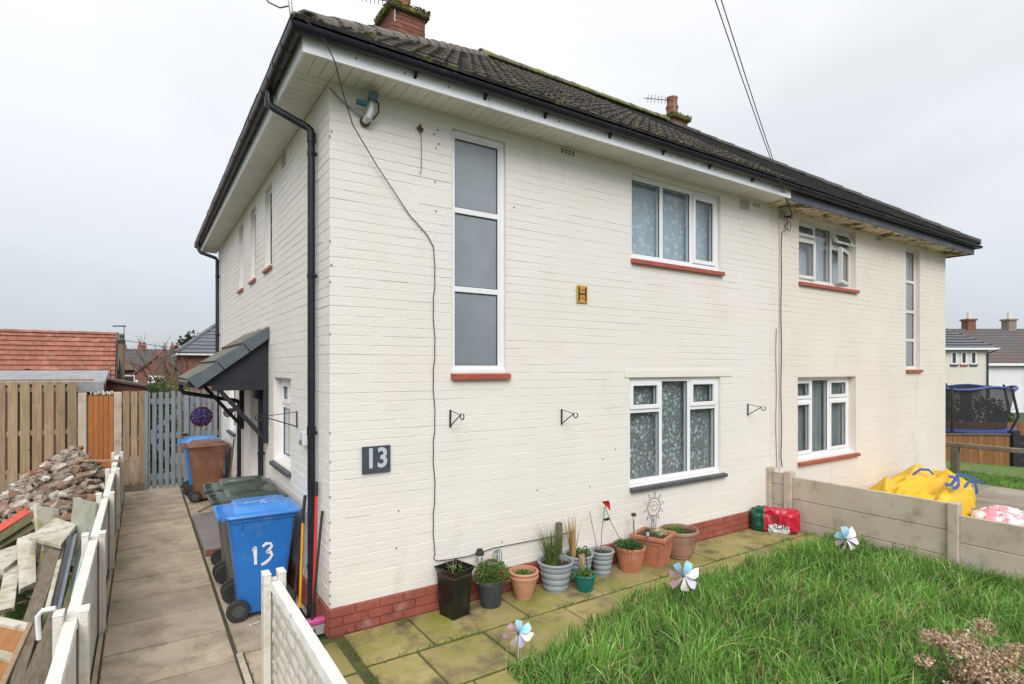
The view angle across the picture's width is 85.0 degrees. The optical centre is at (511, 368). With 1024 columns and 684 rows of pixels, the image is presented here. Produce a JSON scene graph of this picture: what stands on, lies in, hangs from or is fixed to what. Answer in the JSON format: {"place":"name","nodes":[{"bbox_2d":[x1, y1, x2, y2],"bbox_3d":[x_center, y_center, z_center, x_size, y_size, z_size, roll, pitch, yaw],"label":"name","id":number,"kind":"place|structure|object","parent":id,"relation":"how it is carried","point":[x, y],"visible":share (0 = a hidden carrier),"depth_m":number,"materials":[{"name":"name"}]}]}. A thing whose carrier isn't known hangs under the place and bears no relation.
{"place":"outdoors","nodes":[
{"label":"outdoors","id":0,"kind":"place"},
{"bbox_2d":[0,567,71,620],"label":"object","id":1,"kind":"structure","parent":0,"point":[13,615],"depth_m":5.34,"materials":[{"name":"green plant"}]},
{"bbox_2d":[0,564,17,613],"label":"timber plank","id":2,"kind":"object","parent":1,"relation":"on","point":[8,590],"visible":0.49,"depth_m":5.33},
{"bbox_2d":[0,545,16,574],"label":"concrete slab","id":3,"kind":"object","parent":2,"relation":"on","point":[8,558],"depth_m":5.93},
{"bbox_2d":[0,524,34,549],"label":"timber plank","id":4,"kind":"object","parent":3,"relation":"on","point":[10,541],"visible":0.38,"depth_m":6.47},
{"bbox_2d":[0,514,31,543],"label":"timber plank","id":5,"kind":"object","parent":4,"relation":"on","point":[15,528],"visible":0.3,"depth_m":6.57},
{"bbox_2d":[0,508,28,531],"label":"plastic strip","id":6,"kind":"object","parent":5,"relation":"on","point":[7,523],"visible":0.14,"depth_m":6.75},
{"bbox_2d":[71,497,97,566],"bbox_3d":[-4.886,1.865,6.334,0.695,0.706,0.235,0,0,27],"label":"grey board","id":7,"kind":"object","parent":1,"relation":"on","point":[84,515],"visible":0.44,"depth_m":6.36,"materials":[{"name":"wood"}]},
{"bbox_2d":[0,453,183,491],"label":"patio","id":8,"kind":"structure","parent":0,"point":[6,471],"depth_m":12.79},
{"bbox_2d":[150,368,195,453],"bbox_3d":[-8.511,1.129,14.004,1.248,2.362,1.116,0,0,9],"label":"garden shrub","id":9,"kind":"object","parent":8,"relation":"on","point":[173,385],"visible":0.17,"depth_m":13.96,"materials":[{"name":"green plant"}]},
{"bbox_2d":[118,342,178,381],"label":"terraced house","id":10,"kind":"structure","parent":0,"point":[129,370],"depth_m":45.52,"materials":[{"name":"brick"}]},
{"bbox_2d":[91,484,260,683],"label":"path","id":11,"kind":"structure","parent":0,"point":[166,622],"depth_m":5.35,"materials":[{"name":"concrete"}]},
{"bbox_2d":[122,391,144,493],"bbox_3d":[-7.103,1.376,10.504,0.380,1.907,0.070,0,0,-34],"label":"timber fence","id":12,"kind":"object","parent":11,"relation":"on","point":[133,438],"visible":0.95,"depth_m":10.48,"materials":[{"name":"wood"}]},
{"bbox_2d":[145,390,218,489],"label":"picket gate","id":13,"kind":"structure","parent":11,"relation":"on","point":[152,436],"depth_m":10.76,"materials":[{"name":"grey paint"}]},
{"bbox_2d":[261,567,346,683],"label":"concrete panel fence","id":14,"kind":"object","parent":11,"relation":"on","point":[293,650],"visible":1,"depth_m":3.57,"materials":[{"name":"white paint"}]},
{"bbox_2d":[182,488,323,654],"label":"side pavement","id":15,"kind":"structure","parent":0,"point":[246,637],"depth_m":5.10,"materials":[{"name":"concrete"}]},
{"bbox_2d":[177,435,221,494],"bbox_3d":[-5.827,1.794,10.446,0.726,1.031,0.616,0,0,-32],"label":"wheelie bin","id":16,"kind":"object","parent":15,"relation":"on","point":[186,484],"visible":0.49,"depth_m":10.21,"materials":[{"name":"blue plastic"}]},
{"bbox_2d":[180,439,229,502],"bbox_3d":[-5.452,1.794,9.935,0.726,1.031,0.616,0,0,-36],"label":"wheelie bin","id":17,"kind":"object","parent":15,"relation":"on","point":[207,459],"visible":0.95,"depth_m":9.74,"materials":[{"name":"brown plastic"}]},
{"bbox_2d":[192,511,220,555],"bbox_3d":[-4.089,2.260,7.937,0.650,0.100,2.100,0,0,-34],"label":"ramp board","id":18,"kind":"object","parent":15,"relation":"on","point":[206,525],"visible":0.42,"depth_m":7.77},
{"bbox_2d":[203,475,276,576],"bbox_3d":[-3.133,1.793,6.426,0.726,1.033,0.616,0,0,-31],"label":"wheelie bin","id":19,"kind":"object","parent":15,"relation":"on","point":[217,558],"visible":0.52,"depth_m":6.32,"materials":[{"name":"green plastic"}]},
{"bbox_2d":[206,484,288,595],"bbox_3d":[-2.798,1.794,5.912,0.726,1.031,0.616,0,0,-35],"label":"wheelie bin","id":20,"kind":"object","parent":15,"relation":"on","point":[224,575],"visible":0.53,"depth_m":5.81,"materials":[{"name":"grey plastic"}]},
{"bbox_2d":[213,495,301,622],"bbox_3d":[-2.464,1.793,5.399,0.726,1.033,0.616,0,0,-32],"label":"wheelie bin","id":21,"kind":"object","parent":15,"relation":"on","point":[260,530],"visible":0.98,"depth_m":5.19,"materials":[{"name":"blue plastic"}]},
{"bbox_2d":[293,495,306,602],"bbox_3d":[-1.974,1.754,5.179,0.083,1.113,0.259,0,0,20],"label":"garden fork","id":22,"kind":"object","parent":15,"relation":"on","point":[298,555],"visible":0.52,"depth_m":5.19,"materials":[{"name":"black metal"}]},
{"bbox_2d":[298,508,306,618],"bbox_3d":[-1.920,1.804,5.097,0.204,1.012,0.135,0,0,-79],"label":"mop","id":23,"kind":"object","parent":15,"relation":"on","point":[301,554],"visible":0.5,"depth_m":5.12,"materials":[{"name":"yellow plastic"}]},
{"bbox_2d":[306,481,324,634],"bbox_3d":[-1.780,1.662,4.906,0.250,1.287,0.236,0,0,-34],"label":"broom","id":24,"kind":"object","parent":15,"relation":"on","point":[316,624],"visible":0.59,"depth_m":4.92,"materials":[{"name":"red plastic"}]},
{"bbox_2d":[311,511,323,632],"bbox_3d":[-1.706,1.784,4.864,0.056,1.052,0.183,0,0,32],"label":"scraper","id":25,"kind":"object","parent":15,"relation":"on","point":[317,565],"visible":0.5,"depth_m":4.88,"materials":[{"name":"black metal"}]},
{"bbox_2d":[0,413,1023,683],"bbox_3d":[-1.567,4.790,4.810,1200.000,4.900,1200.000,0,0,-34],"label":"ground","id":26,"kind":"structure","parent":0,"point":[322,637],"depth_m":5.54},
{"bbox_2d":[0,544,67,620],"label":"wood splinters","id":27,"kind":"object","parent":26,"relation":"on","point":[28,595],"visible":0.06,"depth_m":5.34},
{"bbox_2d":[23,546,62,621],"bbox_3d":[-4.426,1.975,5.314,0.120,0.224,2.003,0,0,-34],"label":"timber plank","id":28,"kind":"object","parent":27,"relation":"on","point":[38,600],"visible":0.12,"depth_m":5.14,"materials":[{"name":"wood"}]},
{"bbox_2d":[52,536,72,607],"bbox_3d":[-4.191,1.920,5.231,0.060,0.239,1.906,0,0,-35],"label":"black plastic pipe","id":29,"kind":"object","parent":27,"relation":"on","point":[63,569],"visible":0.32,"depth_m":5.23,"materials":[{"name":"plastic"}]},
{"bbox_2d":[57,533,76,607],"bbox_3d":[-4.084,1.875,5.133,0.028,0.217,2.082,0,0,-35],"label":"grey plastic channel","id":30,"kind":"object","parent":29,"relation":"on","point":[63,589],"visible":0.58,"depth_m":5.09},
{"bbox_2d":[0,552,72,616],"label":"loose debris","id":31,"kind":"object","parent":26,"relation":"on","point":[23,603],"visible":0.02,"depth_m":5.46,"materials":[{"name":"brick"}]},
{"bbox_2d":[36,544,64,578],"bbox_3d":[-4.976,2.063,6.040,0.202,0.342,0.707,0,0,-34],"label":"white board","id":32,"kind":"object","parent":31,"relation":"on","point":[44,551],"visible":0.12,"depth_m":6.01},
{"bbox_2d":[0,379,93,490],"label":"timber fence","id":33,"kind":"object","parent":26,"relation":"on","point":[24,433],"visible":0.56,"depth_m":10.31,"materials":[{"name":"wood"}]},
{"bbox_2d":[0,446,106,590],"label":"rubble heap","id":34,"kind":"object","parent":26,"relation":"on","point":[62,480],"visible":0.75,"depth_m":7.87,"materials":[{"name":"stone"}]},
{"bbox_2d":[33,505,58,562],"bbox_3d":[-5.319,1.936,6.412,0.240,0.685,0.690,0,0,-44],"label":"white board","id":35,"kind":"object","parent":34,"relation":"on","point":[43,516],"visible":0.42,"depth_m":6.50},
{"bbox_2d":[30,518,76,548],"bbox_3d":[-5.080,1.820,6.191,0.366,0.118,1.041,0,0,-27],"label":"white board","id":36,"kind":"object","parent":35,"relation":"on","point":[56,532],"visible":0.96,"depth_m":6.11,"materials":[{"name":"wood"}]},
{"bbox_2d":[77,459,126,461],"bbox_3d":[-6.202,1.395,8.456,0.634,0.060,0.050,0,0,-15],"label":"timber offcut","id":37,"kind":"object","parent":34,"relation":"on","point":[88,460],"visible":1,"depth_m":8.43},
{"bbox_2d":[0,370,108,469],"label":"garden shed","id":38,"kind":"structure","parent":26,"relation":"on","point":[99,382],"depth_m":13.56,"materials":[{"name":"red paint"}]},
{"bbox_2d":[0,329,118,378],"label":"bungalow","id":39,"kind":"object","parent":26,"relation":"on","point":[20,349],"visible":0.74,"depth_m":22.31,"materials":[{"name":"red tile"}]},
{"bbox_2d":[45,451,123,683],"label":"concrete panel fence","id":40,"kind":"object","parent":26,"relation":"on","point":[78,628],"visible":0.98,"depth_m":4.33,"materials":[{"name":"white paint"}]},
{"bbox_2d":[35,606,55,639],"bbox_3d":[-2.773,1.514,3.322,0.106,0.195,0.041,0,0,-7],"label":"white pipe hook","id":41,"kind":"object","parent":40,"relation":"attached to","point":[38,631],"visible":1,"depth_m":3.31,"materials":[{"name":"plastic"}]},
{"bbox_2d":[78,391,121,469],"bbox_3d":[-7.758,1.364,10.538,0.665,1.892,0.110,0,0,-34],"label":"orange fence panel","id":42,"kind":"object","parent":26,"relation":"on","point":[112,423],"visible":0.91,"depth_m":10.53,"materials":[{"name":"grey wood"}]},
{"bbox_2d":[113,325,125,379],"bbox_3d":[-16.319,0.648,23.226,0.453,4.924,0.237,0,0,-34],"label":"telegraph pole","id":43,"kind":"object","parent":26,"relation":"on","point":[121,341],"visible":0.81,"depth_m":23.21,"materials":[{"name":"metal"}]},
{"bbox_2d":[107,377,160,436],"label":"garden shed","id":44,"kind":"structure","parent":26,"relation":"on","point":[116,385],"depth_m":15.58,"materials":[{"name":"red paint"}]},
{"bbox_2d":[131,351,176,422],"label":"brick house","id":45,"kind":"structure","parent":26,"relation":"on","point":[139,378],"depth_m":39.39,"materials":[{"name":"brick"}]},
{"bbox_2d":[137,376,177,473],"bbox_3d":[-7.857,1.375,12.408,0.838,2.415,0.823,0,0,17],"label":"conifer shrub","id":46,"kind":"object","parent":26,"relation":"on","point":[156,389],"visible":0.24,"depth_m":12.34,"materials":[{"name":"green plant"}]},
{"bbox_2d":[120,333,200,407],"bbox_3d":[-12.990,0.743,20.695,2.651,4.106,2.335,0,0,34],"label":"bare tree","id":47,"kind":"object","parent":26,"relation":"on","point":[164,365],"visible":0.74,"depth_m":20.77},
{"bbox_2d":[173,330,198,375],"bbox_3d":[-21.365,0.632,37.242,2.268,6.476,2.128,0,0,-34],"label":"conifer tree","id":48,"kind":"object","parent":26,"relation":"on","point":[187,339],"visible":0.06,"depth_m":36.94,"materials":[{"name":"green plant"}]},
{"bbox_2d":[170,323,214,430],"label":"brick house","id":49,"kind":"structure","parent":26,"relation":"on","point":[199,346],"depth_m":30.55,"materials":[{"name":"grey tile"}]},
{"bbox_2d":[177,0,800,639],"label":"semi detached house","id":50,"kind":"structure","parent":26,"relation":"on","point":[529,198],"depth_m":5.94,"materials":[{"name":"brick"}]},
{"bbox_2d":[190,389,212,426],"bbox_3d":[-3.811,0.455,6.862,0.250,0.530,0.258,0,0,-34],"label":"topiary ball","id":51,"kind":"object","parent":50,"relation":"hanging from","point":[203,419],"visible":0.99,"depth_m":6.81,"materials":[{"name":"purple plastic"}]},
{"bbox_2d":[248,210,255,284],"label":"window","id":52,"kind":"structure","parent":50,"relation":"in","point":[253,280],"depth_m":8.28,"materials":[{"name":"white plastic"}]},
{"bbox_2d":[262,188,271,273],"bbox_3d":[-3.074,-1.785,7.158,0.150,1.090,0.520,0,0,-34],"label":"window","id":53,"kind":"structure","parent":50,"relation":"in","point":[269,267],"depth_m":7.31,"materials":[{"name":"white plastic"}]},
{"bbox_2d":[269,378,291,476],"bbox_3d":[-2.612,0.642,6.487,0.210,1.065,0.990,0,0,-34],"label":"window","id":54,"kind":"structure","parent":50,"relation":"in","point":[286,382],"depth_m":6.79,"materials":[{"name":"white plastic"}]},
{"bbox_2d":[356,90,378,126],"bbox_3d":[-1.269,-2.295,4.910,0.207,0.299,0.184,0,0,-34],"label":"security camera","id":55,"kind":"object","parent":50,"relation":"attached to","point":[368,116],"visible":1,"depth_m":4.89,"materials":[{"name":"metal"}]},
{"bbox_2d":[362,445,389,473],"bbox_3d":[-1.217,0.815,5.016,0.260,0.240,0.024,0,0,-34],"label":"number plaque","id":56,"kind":"object","parent":50,"relation":"attached to","point":[375,459],"visible":1,"depth_m":5.00,"materials":[{"name":"stone"}]},
{"bbox_2d":[304,20,568,560],"bbox_3d":[-0.551,-0.405,5.365,3.102,4.539,0.335,0,0,-42],"label":"cable","id":57,"kind":"object","parent":50,"relation":"attached to","point":[433,317],"visible":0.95,"depth_m":5.33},
{"bbox_2d":[451,130,510,379],"bbox_3d":[-0.331,-1.120,5.656,0.675,2.459,0.155,0,0,-34],"label":"window","id":58,"kind":"structure","parent":50,"relation":"in","point":[477,166],"depth_m":5.67,"materials":[{"name":"white plastic"}]},
{"bbox_2d":[577,285,587,302],"bbox_3d":[0.798,-0.845,6.356,0.160,0.200,0.015,0,0,-34],"label":"hydrant sign","id":59,"kind":"object","parent":50,"relation":"attached to","point":[582,293],"visible":1,"depth_m":6.35,"materials":[{"name":"yellow"}]},
{"bbox_2d":[631,174,724,275],"bbox_3d":[2.149,-1.835,7.345,1.775,1.109,0.233,0,0,-34],"label":"window","id":60,"kind":"structure","parent":50,"relation":"in","point":[673,227],"depth_m":7.41,"materials":[{"name":"white plastic"}]},
{"bbox_2d":[629,376,727,492],"bbox_3d":[2.165,0.807,7.353,1.850,1.394,0.238,0,0,-34],"label":"window","id":61,"kind":"structure","parent":50,"relation":"in","point":[657,382],"depth_m":7.39,"materials":[{"name":"white plastic"}]},
{"bbox_2d":[721,0,792,214],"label":"overhead wire","id":62,"kind":"object","parent":50,"relation":"attached to","point":[752,97],"visible":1,"depth_m":6.07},
{"bbox_2d":[574,87,982,488],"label":"semi detached house","id":63,"kind":"structure","parent":26,"relation":"on","point":[862,319],"depth_m":9.96,"materials":[{"name":"brick"}]},
{"bbox_2d":[781,217,787,466],"bbox_3d":[4.193,-0.421,8.595,0.185,3.865,0.028,0,0,-26],"label":"cable","id":64,"kind":"object","parent":63,"relation":"attached to","point":[781,341],"visible":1,"depth_m":8.56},
{"bbox_2d":[784,215,792,230],"bbox_3d":[4.304,-2.234,8.640,0.222,0.255,0.080,0,0,-34],"label":"wire anchor","id":65,"kind":"object","parent":63,"relation":"attached to","point":[789,216],"visible":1,"depth_m":8.61,"materials":[{"name":"metal"}]},
{"bbox_2d":[715,0,791,214],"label":"overhead wire","id":66,"kind":"object","parent":65,"relation":"attached to","point":[748,96],"visible":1,"depth_m":6.06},
{"bbox_2d":[798,220,859,293],"bbox_3d":[5.272,-1.865,9.435,1.870,1.090,0.298,0,0,-34],"label":"window","id":67,"kind":"structure","parent":63,"relation":"in","point":[822,251],"depth_m":9.56,"materials":[{"name":"white plastic"}]},
{"bbox_2d":[797,377,860,465],"bbox_3d":[5.256,0.840,9.449,1.920,1.400,0.317,0,0,-34],"label":"window","id":68,"kind":"structure","parent":63,"relation":"in","point":[822,401],"depth_m":9.60,"materials":[{"name":"white plastic"}]},
{"bbox_2d":[906,249,922,372],"bbox_3d":[7.974,-1.155,11.186,0.670,2.470,0.200,0,0,-34],"label":"window","id":69,"kind":"structure","parent":63,"relation":"in","point":[910,254],"depth_m":11.29,"materials":[{"name":"white plastic"}]},
{"bbox_2d":[766,466,1023,580],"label":"concrete board fence","id":70,"kind":"object","parent":26,"relation":"on","point":[889,519],"visible":0.71,"depth_m":6.90,"materials":[{"name":"concrete"}]},
{"bbox_2d":[945,329,999,385],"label":"cream house","id":71,"kind":"structure","parent":26,"relation":"on","point":[966,359],"depth_m":38.78,"materials":[{"name":"paint"}]},
{"bbox_2d":[945,383,1019,432],"bbox_3d":[18.082,2.156,23.132,4.422,3.009,4.673,0,0,-34],"label":"trampoline","id":72,"kind":"object","parent":26,"relation":"on","point":[973,408],"visible":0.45,"depth_m":21.31,"materials":[{"name":"black fabric"}]},
{"bbox_2d":[945,422,1023,459],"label":"fence","id":73,"kind":"object","parent":26,"relation":"on","point":[1019,427],"visible":0.01,"depth_m":22.31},
{"bbox_2d":[949,312,1023,412],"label":"white terrace","id":74,"kind":"structure","parent":26,"relation":"on","point":[1006,364],"depth_m":48.53,"materials":[{"name":"paint"}]},
{"bbox_2d":[1008,430,1023,466],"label":"black fence","id":75,"kind":"object","parent":26,"relation":"on","point":[1016,439],"visible":0.56,"depth_m":16.91,"materials":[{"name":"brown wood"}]},
{"bbox_3d":[-4.664,2.106,5.400,0.120,0.080,0.137,0,0,-34],"label":"rubble lump","id":76,"kind":"object","parent":26,"relation":"on","visible":0},
{"bbox_2d":[16,532,35,593],"bbox_3d":[-5.029,1.985,5.780,0.158,0.247,1.397,0,0,-41],"label":"white board","id":77,"kind":"object","parent":76,"relation":"on","point":[26,556],"visible":0.84,"depth_m":5.70,"materials":[{"name":"wood"}]},
{"bbox_2d":[0,0,1023,348],"label":"sky","id":78,"kind":"structure","parent":0,"point":[122,122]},
{"bbox_2d":[320,528,837,683],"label":"patio","id":79,"kind":"structure","parent":0,"point":[470,659],"depth_m":4.93,"materials":[{"name":"stone"}]},
{"bbox_2d":[434,559,474,620],"bbox_3d":[-0.516,2.029,5.249,0.317,0.561,0.310,0,0,43],"label":"planter","id":80,"kind":"object","parent":79,"relation":"on","point":[454,579],"visible":1,"depth_m":5.18,"materials":[{"name":"black plastic"}]},
{"bbox_2d":[472,558,511,608],"bbox_3d":[-0.192,2.082,5.461,0.397,0.456,0.379,0,0,-34],"label":"potted plant","id":81,"kind":"object","parent":79,"relation":"on","point":[490,581],"visible":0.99,"depth_m":5.38,"materials":[{"name":"green plant"}]},
{"bbox_2d":[503,620,533,660],"bbox_3d":[0.051,2.147,4.383,0.250,0.326,0.076,0,0,4],"label":"pinwheel","id":82,"kind":"object","parent":79,"relation":"on","point":[524,633],"visible":0.98,"depth_m":4.39,"materials":[{"name":"multicoloured plastic"}]},
{"bbox_2d":[509,565,538,599],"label":"potted plant","id":83,"kind":"object","parent":79,"relation":"on","point":[523,578],"visible":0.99,"depth_m":5.56,"materials":[{"name":"orange ceramic"}]},
{"bbox_2d":[533,519,573,592],"bbox_3d":[0.419,1.946,5.815,0.574,0.729,0.528,0,0,-34],"label":"potted plant","id":84,"kind":"object","parent":79,"relation":"on","point":[555,566],"visible":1,"depth_m":5.76,"materials":[{"name":"white plant"}]},
{"bbox_2d":[562,515,593,586],"bbox_3d":[0.696,1.928,6.080,0.466,0.764,0.341,0,0,-58],"label":"potted plant","id":85,"kind":"object","parent":79,"relation":"on","point":[578,555],"visible":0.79,"depth_m":6.05,"materials":[{"name":"beige plant"}]},
{"bbox_2d":[339,530,823,683],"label":"joint weeds","id":86,"kind":"object","parent":79,"relation":"on","point":[372,680],"visible":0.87,"depth_m":4.80,"materials":[{"name":"green plant"}]},
{"bbox_2d":[571,546,596,592],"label":"potted plant","id":87,"kind":"object","parent":79,"relation":"on","point":[585,580],"visible":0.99,"depth_m":5.76,"materials":[{"name":"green plant"}]},
{"bbox_2d":[589,511,614,576],"bbox_3d":[1.014,1.960,6.292,0.286,0.701,0.286,0,0,-34],"label":"potted plant","id":88,"kind":"object","parent":79,"relation":"on","point":[602,559],"visible":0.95,"depth_m":6.21,"materials":[{"name":"grey plant"}]},
{"bbox_2d":[613,528,645,572],"bbox_3d":[1.350,2.047,6.415,0.388,0.526,0.371,0,0,-34],"label":"potted plant","id":89,"kind":"object","parent":79,"relation":"on","point":[630,552],"visible":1,"depth_m":6.32,"materials":[{"name":"orange plant"}]},
{"bbox_2d":[630,503,676,567],"bbox_3d":[1.685,1.953,6.662,0.420,0.715,0.434,0,0,34],"label":"planter","id":90,"kind":"object","parent":79,"relation":"on","point":[658,552],"visible":0.82,"depth_m":6.54,"materials":[{"name":"ceramic"}]},
{"bbox_2d":[659,522,698,559],"bbox_3d":[2.056,2.111,6.875,0.472,0.398,0.472,0,0,-34],"label":"potted plant","id":91,"kind":"object","parent":79,"relation":"on","point":[684,542],"visible":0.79,"depth_m":6.72,"materials":[{"name":"orange plant"}]},
{"bbox_2d":[750,505,799,533],"bbox_3d":[3.725,2.129,7.919,0.640,0.356,0.258,0,0,28],"label":"compost sack","id":92,"kind":"object","parent":79,"relation":"on","point":[764,518],"visible":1,"depth_m":7.84,"materials":[{"name":"red"}]},
{"bbox_2d":[491,528,1023,683],"bbox_3d":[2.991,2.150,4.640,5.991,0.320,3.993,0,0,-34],"label":"long grass","id":93,"kind":"structure","parent":0,"point":[826,551],"depth_m":4.88,"materials":[{"name":"green plant"}]},
{"bbox_2d":[669,560,698,599],"bbox_3d":[1.692,2.104,5.500,0.280,0.412,0.076,0,0,17],"label":"pinwheel","id":94,"kind":"object","parent":93,"relation":"on","point":[689,573],"visible":0.96,"depth_m":5.50,"materials":[{"name":"multicoloured plastic"}]},
{"bbox_2d":[834,527,858,553],"bbox_3d":[4.081,2.120,6.814,0.295,0.381,0.074,0,0,2],"label":"pinwheel","id":95,"kind":"object","parent":93,"relation":"on","point":[850,534],"visible":0.94,"depth_m":6.82,"materials":[{"name":"multicoloured plastic"}]},
{"bbox_2d":[903,617,1023,683],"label":"dried shrub","id":96,"kind":"object","parent":93,"relation":"on","point":[978,672],"visible":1,"depth_m":3.72,"materials":[{"name":"brown plant"}]},
{"bbox_2d":[945,460,1023,489],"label":"lawn","id":97,"kind":"structure","parent":0,"point":[1009,470],"depth_m":14.41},
{"bbox_2d":[945,433,1010,465],"bbox_3d":[13.368,2.520,17.154,3.600,1.080,0.075,0,0,4],"label":"timber fence","id":98,"kind":"object","parent":97,"relation":"on","point":[986,456],"visible":0.3,"depth_m":17.08,"materials":[{"name":"wood"}]},
{"bbox_2d":[945,441,1023,472],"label":"knee rail","id":99,"kind":"object","parent":97,"relation":"on","point":[955,447],"visible":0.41,"depth_m":12.30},
{"bbox_2d":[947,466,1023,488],"bbox_3d":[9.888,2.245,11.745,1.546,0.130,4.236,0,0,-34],"label":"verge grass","id":100,"kind":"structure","parent":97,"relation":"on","point":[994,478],"depth_m":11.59,"materials":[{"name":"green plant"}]},
{"bbox_2d":[971,483,1023,511],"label":"neighbour patio","id":101,"kind":"structure","parent":0,"point":[987,495],"depth_m":10.00,"materials":[{"name":"concrete"}]},
{"bbox_2d":[869,472,977,515],"bbox_3d":[6.488,1.955,8.948,1.937,0.702,1.288,0,0,-34],"label":"builders bag","id":102,"kind":"object","parent":101,"relation":"on","point":[938,489],"visible":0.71,"depth_m":8.77,"materials":[{"name":"plastic"}]},
{"bbox_2d":[890,464,982,507],"bbox_3d":[7.352,1.999,9.832,2.306,0.614,1.316,0,0,-34],"label":"builders bag","id":103,"kind":"object","parent":101,"relation":"on","point":[915,471],"visible":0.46,"depth_m":9.66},
{"bbox_2d":[970,505,1023,525],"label":"plastic bag","id":104,"kind":"object","parent":101,"relation":"on","point":[1005,514],"visible":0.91,"depth_m":8.21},
{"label":"timber plank","id":105,"kind":"object","parent":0,"visible":0},
{"bbox_2d":[33,612,49,653],"bbox_3d":[-3.535,2.020,4.196,0.060,0.070,0.951,0,0,-35],"label":"timber plank","id":106,"kind":"object","parent":105,"relation":"on","point":[45,617],"visible":0.14,"depth_m":4.40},
{"bbox_2d":[9,611,42,683],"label":"timber plank","id":107,"kind":"object","parent":106,"relation":"on","point":[22,664],"visible":0.72,"depth_m":3.75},
{"bbox_2d":[0,616,32,683],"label":"plywood frame","id":108,"kind":"object","parent":107,"relation":"on","point":[14,633],"visible":0.85,"depth_m":3.93,"materials":[{"name":"wood"}]},
{"bbox_2d":[22,607,66,683],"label":"timber plank","id":109,"kind":"object","parent":107,"relation":"on","point":[38,667],"visible":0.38,"depth_m":3.66,"materials":[{"name":"wood"}]},
{"bbox_2d":[63,567,73,606],"bbox_3d":[-3.739,1.930,4.720,0.050,0.070,1.551,0,0,-34],"label":"timber plank","id":110,"kind":"object","parent":109,"relation":"on","point":[67,598],"visible":0.28,"depth_m":4.73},
{"bbox_2d":[69,541,80,589],"bbox_3d":[-4.125,1.900,5.304,0.045,0.144,1.652,0,0,-34],"label":"black plastic pipe","id":111,"kind":"object","parent":110,"relation":"on","point":[75,569],"visible":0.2,"depth_m":5.28,"materials":[{"name":"plastic"}]},
{"bbox_2d":[45,559,61,607],"bbox_3d":[-4.069,2.010,4.934,0.035,0.169,1.734,0,0,-35],"label":"painted batten","id":112,"kind":"object","parent":105,"relation":"on","point":[50,598],"visible":0.58,"depth_m":5.11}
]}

